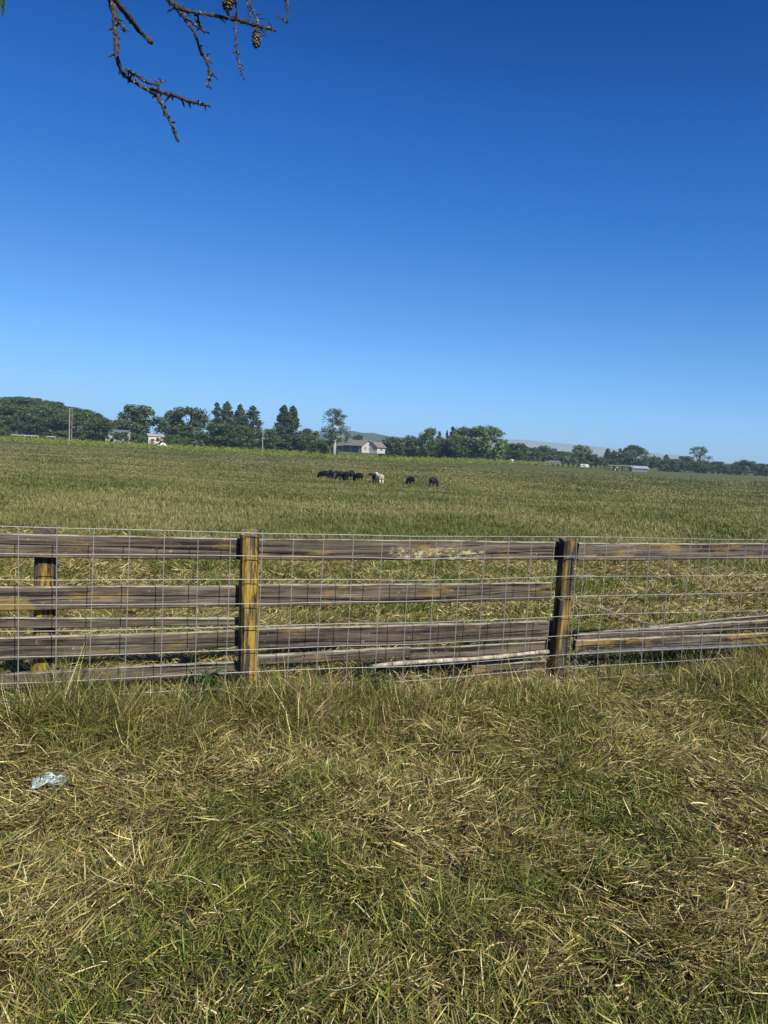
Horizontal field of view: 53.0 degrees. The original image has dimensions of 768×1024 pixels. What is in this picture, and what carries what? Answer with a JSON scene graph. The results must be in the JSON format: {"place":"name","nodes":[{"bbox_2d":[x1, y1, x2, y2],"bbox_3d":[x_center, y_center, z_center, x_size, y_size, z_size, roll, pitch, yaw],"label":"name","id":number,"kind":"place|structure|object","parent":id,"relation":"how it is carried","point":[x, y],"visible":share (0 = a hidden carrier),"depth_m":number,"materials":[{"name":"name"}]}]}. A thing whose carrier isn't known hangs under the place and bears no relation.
{"place":"outdoors","nodes":[
{"label":"outdoors","id":0,"kind":"place"},
{"bbox_2d":[6,428,61,436],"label":"hillside","id":1,"kind":"structure","parent":0,"point":[24,432],"depth_m":386.13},
{"bbox_2d":[0,404,18,418],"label":"oak tree","id":2,"kind":"object","parent":1,"relation":"on","point":[3,410],"visible":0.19,"depth_m":374.40,"materials":[{"name":"green plant"}]},
{"bbox_2d":[0,397,24,405],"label":"oak tree","id":3,"kind":"object","parent":1,"relation":"on","point":[12,401],"visible":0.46,"depth_m":411.95,"materials":[{"name":"green plant"}]},
{"bbox_2d":[0,415,26,436],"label":"oak tree","id":4,"kind":"object","parent":1,"relation":"on","point":[11,423],"visible":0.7,"depth_m":362.08,"materials":[{"name":"green plant"}]},
{"bbox_2d":[0,405,42,433],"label":"oak tree","id":5,"kind":"object","parent":1,"relation":"on","point":[20,412],"visible":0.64,"depth_m":372.98,"materials":[{"name":"green plant"}]},
{"bbox_2d":[17,398,41,407],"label":"oak tree","id":6,"kind":"object","parent":1,"relation":"on","point":[32,401],"visible":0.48,"depth_m":411.97,"materials":[{"name":"green plant"}]},
{"bbox_2d":[24,417,61,435],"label":"oak tree","id":7,"kind":"object","parent":1,"relation":"on","point":[41,429],"visible":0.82,"depth_m":373.53,"materials":[{"name":"green plant"}]},
{"bbox_2d":[27,405,62,427],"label":"oak tree","id":8,"kind":"object","parent":1,"relation":"on","point":[44,410],"visible":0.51,"depth_m":384.46,"materials":[{"name":"green plant"}]},
{"bbox_2d":[39,402,63,408],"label":"oak tree","id":9,"kind":"object","parent":1,"relation":"on","point":[57,405],"visible":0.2,"depth_m":412.39,"materials":[{"name":"green plant"}]},
{"bbox_2d":[39,413,71,435],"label":"oak tree","id":10,"kind":"object","parent":1,"relation":"on","point":[57,416],"visible":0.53,"depth_m":372.32,"materials":[{"name":"green plant"}]},
{"bbox_2d":[48,409,75,416],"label":"oak tree","id":11,"kind":"object","parent":1,"relation":"on","point":[64,411],"visible":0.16,"depth_m":399.75,"materials":[{"name":"green plant"}]},
{"bbox_2d":[63,407,83,413],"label":"oak tree","id":12,"kind":"object","parent":1,"relation":"on","point":[79,410],"visible":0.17,"depth_m":413.29,"materials":[{"name":"green plant"}]},
{"bbox_2d":[59,412,102,430],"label":"oak tree","id":13,"kind":"object","parent":1,"relation":"on","point":[83,416],"visible":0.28,"depth_m":370.39,"materials":[{"name":"green plant"}]},
{"bbox_2d":[0,0,288,141],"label":"tree","id":14,"kind":"object","parent":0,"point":[227,5],"visible":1,"depth_m":3.06,"materials":[{"name":"brown plant"}]},
{"bbox_2d":[311,431,418,452],"bbox_3d":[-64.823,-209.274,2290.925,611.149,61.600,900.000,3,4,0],"label":"hills","id":15,"kind":"structure","parent":0,"point":[372,437],"depth_m":2148.16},
{"bbox_2d":[0,440,767,1023],"bbox_3d":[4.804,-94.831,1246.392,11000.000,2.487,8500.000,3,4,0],"label":"ground","id":16,"kind":"structure","parent":0,"point":[544,774],"depth_m":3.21,"materials":[{"name":"plant"}]},
{"bbox_2d":[0,426,12,436],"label":"bush","id":17,"kind":"object","parent":16,"relation":"on","point":[5,429],"visible":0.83,"depth_m":333.18,"materials":[{"name":"green plant"}]},
{"bbox_2d":[7,433,88,440],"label":"brush","id":18,"kind":"object","parent":16,"relation":"on","point":[54,437],"visible":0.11,"depth_m":340.58,"materials":[{"name":"green plant"}]},
{"bbox_2d":[30,772,71,789],"bbox_3d":[-1.669,1.354,3.854,0.209,0.071,0.130,2,11,-9],"label":"plastic wrapper","id":19,"kind":"object","parent":16,"relation":"on","point":[43,781],"visible":0.69,"depth_m":3.85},
{"bbox_2d":[59,420,104,440],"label":"oak tree","id":20,"kind":"object","parent":16,"relation":"on","point":[75,431],"visible":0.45,"depth_m":344.93,"materials":[{"name":"green plant"}]},
{"bbox_2d":[78,417,113,440],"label":"oak tree","id":21,"kind":"object","parent":16,"relation":"on","point":[101,424],"visible":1,"depth_m":331.24,"materials":[{"name":"green plant"}]},
{"bbox_2d":[106,432,124,443],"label":"bush","id":22,"kind":"object","parent":16,"relation":"on","point":[117,435],"visible":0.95,"depth_m":328.29,"materials":[{"name":"green plant"}]},
{"bbox_2d":[108,429,132,441],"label":"shed","id":23,"kind":"structure","parent":16,"relation":"on","point":[120,431],"depth_m":349.00,"materials":[{"name":"white"}]},
{"bbox_2d":[115,432,137,442],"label":"bush","id":24,"kind":"object","parent":16,"relation":"on","point":[133,436],"visible":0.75,"depth_m":333.43,"materials":[{"name":"green plant"}]},
{"bbox_2d":[133,435,145,442],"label":"bush","id":25,"kind":"object","parent":16,"relation":"on","point":[142,437],"visible":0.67,"depth_m":334.07,"materials":[{"name":"green plant"}]},
{"bbox_2d":[113,404,168,438],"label":"oak tree","id":26,"kind":"object","parent":16,"relation":"on","point":[138,419],"visible":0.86,"depth_m":353.67,"materials":[{"name":"green plant"}]},
{"bbox_2d":[145,433,164,443],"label":"farm building","id":27,"kind":"structure","parent":16,"relation":"on","point":[150,436],"depth_m":326.45,"materials":[{"name":"beige"}]},
{"bbox_2d":[155,437,175,444],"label":"bush","id":28,"kind":"object","parent":16,"relation":"on","point":[164,440],"visible":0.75,"depth_m":319.73,"materials":[{"name":"green plant"}]},
{"bbox_2d":[156,410,183,435],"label":"oak tree","id":29,"kind":"object","parent":16,"relation":"on","point":[169,414],"visible":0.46,"depth_m":367.33,"materials":[{"name":"green plant"}]},
{"bbox_2d":[170,434,187,444],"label":"bush","id":30,"kind":"object","parent":16,"relation":"on","point":[179,437],"visible":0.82,"depth_m":327.23,"materials":[{"name":"green plant"}]},
{"bbox_2d":[167,406,215,443],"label":"oak tree","id":31,"kind":"object","parent":16,"relation":"on","point":[198,418],"visible":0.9,"depth_m":358.58,"materials":[{"name":"green plant"}]},
{"bbox_2d":[177,665,228,708],"bbox_3d":[-1.156,1.137,4.923,0.356,0.380,0.355,3,4,0],"label":"weed","id":32,"kind":"object","parent":16,"relation":"on","point":[206,677],"visible":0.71,"depth_m":4.91,"materials":[{"name":"green plant"}]},
{"bbox_2d":[206,402,221,435],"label":"pine tree","id":33,"kind":"object","parent":16,"relation":"on","point":[216,409],"visible":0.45,"depth_m":381.54,"materials":[{"name":"green plant"}]},
{"bbox_2d":[191,422,246,447],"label":"oak tree","id":34,"kind":"object","parent":16,"relation":"on","point":[221,428],"visible":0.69,"depth_m":328.83,"materials":[{"name":"green plant"}]},
{"bbox_2d":[213,401,235,447],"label":"pine tree","id":35,"kind":"object","parent":16,"relation":"on","point":[227,415],"visible":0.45,"depth_m":371.15,"materials":[{"name":"green plant"}]},
{"bbox_2d":[232,404,245,425],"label":"pine tree","id":36,"kind":"object","parent":16,"relation":"on","point":[238,418],"visible":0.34,"depth_m":374.14,"materials":[{"name":"green plant"}]},
{"bbox_2d":[223,424,257,448],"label":"oak tree","id":37,"kind":"object","parent":16,"relation":"on","point":[238,440],"visible":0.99,"depth_m":326.07,"materials":[{"name":"green plant"}]},
{"bbox_2d":[241,406,264,448],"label":"pine tree","id":38,"kind":"object","parent":16,"relation":"on","point":[254,417],"visible":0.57,"depth_m":368.16,"materials":[{"name":"green plant"}]},
{"bbox_2d":[256,428,281,451],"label":"oak tree","id":39,"kind":"object","parent":16,"relation":"on","point":[269,434],"visible":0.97,"depth_m":337.04,"materials":[{"name":"green plant"}]},
{"bbox_2d":[267,405,297,451],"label":"pine tree","id":40,"kind":"object","parent":16,"relation":"on","point":[281,418],"visible":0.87,"depth_m":346.27,"materials":[{"name":"green plant"}]},
{"bbox_2d":[279,405,303,451],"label":"pine tree","id":41,"kind":"object","parent":16,"relation":"on","point":[295,423],"visible":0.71,"depth_m":348.33,"materials":[{"name":"green plant"}]},
{"bbox_2d":[294,428,325,451],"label":"oak tree","id":42,"kind":"object","parent":16,"relation":"on","point":[308,437],"visible":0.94,"depth_m":341.81,"materials":[{"name":"green plant"}]},
{"bbox_2d":[317,470,329,477],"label":"cow","id":43,"kind":"object","parent":16,"relation":"on","point":[325,473],"visible":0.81,"depth_m":100.65},
{"bbox_2d":[309,442,338,455],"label":"bush","id":44,"kind":"object","parent":16,"relation":"on","point":[322,446],"visible":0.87,"depth_m":315.86,"materials":[{"name":"green plant"}]},
{"bbox_2d":[0,435,657,471],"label":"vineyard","id":45,"kind":"object","parent":16,"relation":"on","point":[135,445],"visible":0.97,"depth_m":298.21,"materials":[{"name":"green plant"}]},
{"bbox_2d":[320,408,351,458],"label":"oak tree","id":46,"kind":"object","parent":16,"relation":"on","point":[332,433],"visible":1,"depth_m":298.60,"materials":[{"name":"green plant"}]},
{"bbox_2d":[343,471,348,479],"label":"cow","id":47,"kind":"object","parent":16,"relation":"on","point":[345,474],"visible":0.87,"depth_m":99.26},
{"bbox_2d":[352,434,362,454],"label":"oak tree","id":48,"kind":"object","parent":16,"relation":"on","point":[358,437],"visible":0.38,"depth_m":377.42,"materials":[{"name":"green plant"}]},
{"bbox_2d":[353,473,362,480],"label":"cow","id":49,"kind":"object","parent":16,"relation":"on","point":[358,475],"visible":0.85,"depth_m":99.53},
{"bbox_2d":[336,439,386,453],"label":"farmhouse","id":50,"kind":"object","parent":16,"relation":"on","point":[364,446],"visible":1,"depth_m":333.75,"materials":[{"name":"grey"}]},
{"bbox_2d":[359,664,386,692],"bbox_3d":[-0.082,1.216,5.316,0.241,0.287,0.264,4,5,11],"label":"weed","id":51,"kind":"object","parent":16,"relation":"on","point":[370,680],"visible":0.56,"depth_m":5.28,"materials":[{"name":"green plant"}]},
{"bbox_2d":[375,472,383,482],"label":"cow","id":52,"kind":"object","parent":16,"relation":"on","point":[379,477],"visible":0.86,"depth_m":96.37},
{"bbox_2d":[0,442,767,568],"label":"grass","id":53,"kind":"structure","parent":16,"relation":"on","point":[160,498],"depth_m":32.70,"materials":[{"name":"plant"}]},
{"bbox_2d":[0,526,767,704],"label":"wooden fence","id":54,"kind":"object","parent":16,"relation":"on","point":[248,543],"visible":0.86,"depth_m":5.19,"materials":[{"name":"wood"}]},
{"bbox_2d":[0,526,595,707],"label":"wire panel","id":55,"kind":"object","parent":54,"relation":"attached to","point":[259,603],"visible":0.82,"depth_m":5.05,"materials":[{"name":"metal"}]},
{"bbox_2d":[572,632,767,649],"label":"board","id":56,"kind":"object","parent":54,"relation":"attached to","point":[659,641],"visible":0.95,"depth_m":6.49,"materials":[{"name":"wood"}]},
{"bbox_2d":[576,619,767,639],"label":"board","id":57,"kind":"object","parent":56,"relation":"on","point":[707,627],"visible":0.85,"depth_m":6.59,"materials":[{"name":"wood"}]},
{"bbox_2d":[577,601,661,626],"bbox_3d":[1.984,0.857,6.425,0.893,0.247,0.015,1,5,-21],"label":"stick","id":58,"kind":"object","parent":57,"relation":"on","point":[615,613],"visible":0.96,"depth_m":6.39,"materials":[{"name":"wood"}]},
{"bbox_2d":[626,614,767,628],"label":"board","id":59,"kind":"object","parent":57,"relation":"on","point":[748,618],"visible":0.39,"depth_m":6.88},
{"bbox_2d":[572,537,767,680],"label":"wire panel","id":60,"kind":"object","parent":54,"relation":"attached to","point":[666,594],"visible":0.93,"depth_m":6.25,"materials":[{"name":"metal"}]},
{"bbox_2d":[0,631,767,794],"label":"grass","id":61,"kind":"structure","parent":16,"relation":"on","point":[276,706],"depth_m":4.77,"materials":[{"name":"plant"}]},
{"bbox_2d":[373,649,548,666],"bbox_3d":[0.595,1.085,5.700,1.465,0.060,0.036,1,5,-22],"label":"pole","id":62,"kind":"object","parent":61,"relation":"on","point":[462,659],"visible":0.95,"depth_m":5.68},
{"bbox_2d":[577,643,767,655],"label":"pole","id":63,"kind":"object","parent":61,"relation":"on","point":[630,650],"visible":0.88,"depth_m":6.39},
{"bbox_2d":[378,436,407,454],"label":"oak tree","id":64,"kind":"object","parent":16,"relation":"on","point":[390,442],"visible":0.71,"depth_m":375.83,"materials":[{"name":"green plant"}]},
{"bbox_2d":[389,446,410,457],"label":"bush","id":65,"kind":"object","parent":16,"relation":"on","point":[400,448],"visible":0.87,"depth_m":374.19,"materials":[{"name":"green plant"}]},
{"bbox_2d":[406,476,414,484],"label":"cow","id":66,"kind":"object","parent":16,"relation":"on","point":[410,478],"visible":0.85,"depth_m":98.47},
{"bbox_2d":[404,435,421,455],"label":"oak tree","id":67,"kind":"object","parent":16,"relation":"on","point":[412,441],"visible":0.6,"depth_m":387.02,"materials":[{"name":"green plant"}]},
{"bbox_2d":[410,448,426,458],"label":"bush","id":68,"kind":"object","parent":16,"relation":"on","point":[414,450],"visible":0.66,"depth_m":381.96,"materials":[{"name":"green plant"}]},
{"bbox_2d":[418,427,441,456],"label":"oak tree","id":69,"kind":"object","parent":16,"relation":"on","point":[427,435],"visible":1,"depth_m":366.29,"materials":[{"name":"green plant"}]},
{"bbox_2d":[429,477,438,486],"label":"cow","id":70,"kind":"object","parent":16,"relation":"on","point":[433,480],"visible":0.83,"depth_m":93.94},
{"bbox_2d":[432,437,447,457],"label":"oak tree","id":71,"kind":"object","parent":16,"relation":"on","point":[442,443],"visible":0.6,"depth_m":382.04,"materials":[{"name":"green plant"}]},
{"bbox_2d":[445,427,456,457],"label":"pine tree","id":72,"kind":"object","parent":16,"relation":"on","point":[452,433],"visible":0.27,"depth_m":385.69,"materials":[{"name":"green plant"}]},
{"bbox_2d":[445,437,473,457],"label":"oak tree","id":73,"kind":"object","parent":16,"relation":"on","point":[461,451],"visible":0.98,"depth_m":362.27,"materials":[{"name":"green plant"}]},
{"bbox_2d":[445,426,487,458],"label":"oak tree","id":74,"kind":"object","parent":16,"relation":"on","point":[460,432],"visible":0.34,"depth_m":366.54,"materials":[{"name":"green plant"}]},
{"bbox_2d":[462,425,508,459],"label":"oak tree","id":75,"kind":"object","parent":16,"relation":"on","point":[488,434],"visible":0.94,"depth_m":362.72,"materials":[{"name":"green plant"}]},
{"bbox_2d":[491,444,513,459],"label":"oak tree","id":76,"kind":"object","parent":16,"relation":"on","point":[506,454],"visible":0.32,"depth_m":391.84,"materials":[{"name":"green plant"}]},
{"bbox_2d":[503,442,532,460],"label":"oak tree","id":77,"kind":"object","parent":16,"relation":"on","point":[521,449],"visible":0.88,"depth_m":396.20,"materials":[{"name":"green plant"}]},
{"bbox_2d":[521,447,543,461],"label":"oak tree","id":78,"kind":"object","parent":16,"relation":"on","point":[537,451],"visible":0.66,"depth_m":406.56,"materials":[{"name":"green plant"}]},
{"bbox_2d":[531,445,557,456],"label":"oak tree","id":79,"kind":"object","parent":16,"relation":"on","point":[546,449],"visible":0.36,"depth_m":493.50,"materials":[{"name":"green plant"}]},
{"bbox_2d":[536,460,560,466],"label":"barn","id":80,"kind":"structure","parent":16,"relation":"on","point":[553,461],"depth_m":450.70,"materials":[{"name":"white glass"}]},
{"bbox_2d":[541,454,561,462],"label":"bush","id":81,"kind":"object","parent":16,"relation":"on","point":[550,457],"visible":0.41,"depth_m":458.16,"materials":[{"name":"green plant"}]},
{"bbox_2d":[549,451,577,466],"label":"oak tree","id":82,"kind":"object","parent":16,"relation":"on","point":[568,455],"visible":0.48,"depth_m":475.12,"materials":[{"name":"green plant"}]},
{"bbox_2d":[558,455,571,463],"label":"bush","id":83,"kind":"object","parent":16,"relation":"on","point":[566,460],"visible":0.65,"depth_m":466.05,"materials":[{"name":"green plant"}]},
{"bbox_2d":[571,444,592,463],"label":"oak tree","id":84,"kind":"object","parent":16,"relation":"on","point":[579,449],"visible":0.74,"depth_m":515.52,"materials":[{"name":"green plant"}]},
{"bbox_2d":[578,456,598,465],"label":"bush","id":85,"kind":"object","parent":16,"relation":"on","point":[588,460],"visible":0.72,"depth_m":495.01,"materials":[{"name":"green plant"}]},
{"bbox_2d":[579,453,606,467],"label":"oak tree","id":86,"kind":"object","parent":16,"relation":"on","point":[600,459],"visible":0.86,"depth_m":495.12,"materials":[{"name":"green plant"}]},
{"bbox_2d":[603,448,612,468],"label":"pine tree","id":87,"kind":"object","parent":16,"relation":"on","point":[606,454],"visible":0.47,"depth_m":526.81,"materials":[{"name":"green plant"}]},
{"bbox_2d":[604,451,631,466],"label":"oak tree","id":88,"kind":"object","parent":16,"relation":"on","point":[620,459],"visible":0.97,"depth_m":509.57,"materials":[{"name":"green plant"}]},
{"bbox_2d":[606,465,632,471],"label":"carport","id":89,"kind":"object","parent":16,"relation":"on","point":[622,467],"visible":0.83,"depth_m":398.54,"materials":[{"name":"metal"}]},
{"bbox_2d":[618,445,650,466],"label":"oak tree","id":90,"kind":"object","parent":16,"relation":"on","point":[637,452],"visible":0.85,"depth_m":514.78,"materials":[{"name":"green plant"}]},
{"bbox_2d":[647,456,664,468],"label":"oak tree","id":91,"kind":"object","parent":16,"relation":"on","point":[653,458],"visible":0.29,"depth_m":555.74,"materials":[{"name":"green plant"}]},
{"bbox_2d":[649,460,666,470],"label":"bush","id":92,"kind":"object","parent":16,"relation":"on","point":[658,463],"visible":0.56,"depth_m":537.99,"materials":[{"name":"green plant"}]},
{"bbox_2d":[654,460,671,470],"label":"bush","id":93,"kind":"object","parent":16,"relation":"on","point":[661,462],"visible":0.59,"depth_m":542.35,"materials":[{"name":"green plant"}]},
{"bbox_2d":[657,460,678,471],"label":"bush","id":94,"kind":"object","parent":16,"relation":"on","point":[674,466],"visible":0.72,"depth_m":542.33,"materials":[{"name":"green plant"}]},
{"bbox_2d":[662,460,687,471],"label":"bush","id":95,"kind":"object","parent":16,"relation":"on","point":[674,463],"visible":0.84,"depth_m":542.72,"materials":[{"name":"green plant"}]},
{"bbox_2d":[673,463,691,471],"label":"bush","id":96,"kind":"object","parent":16,"relation":"on","point":[684,467],"visible":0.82,"depth_m":545.07,"materials":[{"name":"green plant"}]},
{"bbox_2d":[679,456,694,471],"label":"oak tree","id":97,"kind":"object","parent":16,"relation":"on","point":[687,458],"visible":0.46,"depth_m":566.39,"materials":[{"name":"green plant"}]},
{"bbox_2d":[685,461,703,472],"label":"bush","id":98,"kind":"object","parent":16,"relation":"on","point":[691,462],"visible":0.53,"depth_m":557.27,"materials":[{"name":"green plant"}]},
{"bbox_2d":[689,446,712,472],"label":"oak tree","id":99,"kind":"object","parent":16,"relation":"on","point":[700,454],"visible":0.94,"depth_m":571.30,"materials":[{"name":"green plant"}]},
{"bbox_2d":[690,461,714,472],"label":"oak tree","id":100,"kind":"object","parent":16,"relation":"on","point":[702,467],"visible":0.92,"depth_m":553.56,"materials":[{"name":"green plant"}]},
{"bbox_2d":[706,461,730,473],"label":"oak tree","id":101,"kind":"object","parent":16,"relation":"on","point":[722,465],"visible":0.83,"depth_m":564.13,"materials":[{"name":"green plant"}]},
{"bbox_2d":[724,464,742,472],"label":"oak tree","id":102,"kind":"object","parent":16,"relation":"on","point":[735,465],"visible":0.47,"depth_m":573.16,"materials":[{"name":"green plant"}]},
{"bbox_2d":[734,465,751,474],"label":"bush","id":103,"kind":"object","parent":16,"relation":"on","point":[745,471],"visible":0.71,"depth_m":572.78,"materials":[{"name":"green plant"}]},
{"bbox_2d":[733,460,758,474],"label":"oak tree","id":104,"kind":"object","parent":16,"relation":"on","point":[747,463],"visible":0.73,"depth_m":579.36,"materials":[{"name":"green plant"}]},
{"bbox_2d":[754,463,767,475],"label":"oak tree","id":105,"kind":"object","parent":16,"relation":"on","point":[762,468],"visible":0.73,"depth_m":584.80,"materials":[{"name":"green plant"}]},
{"bbox_2d":[0,0,767,467],"label":"sky","id":106,"kind":"structure","parent":0,"point":[531,220],"materials":[{"name":"blue"}]},
{"bbox_2d":[422,439,731,463],"bbox_3d":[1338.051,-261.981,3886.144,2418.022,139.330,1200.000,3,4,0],"label":"hills","id":107,"kind":"structure","parent":0,"point":[600,451],"depth_m":3707.86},
{"bbox_2d":[628,465,648,471],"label":"shed","id":108,"kind":"structure","parent":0,"point":[640,468],"depth_m":420.72,"materials":[{"name":"grey"}]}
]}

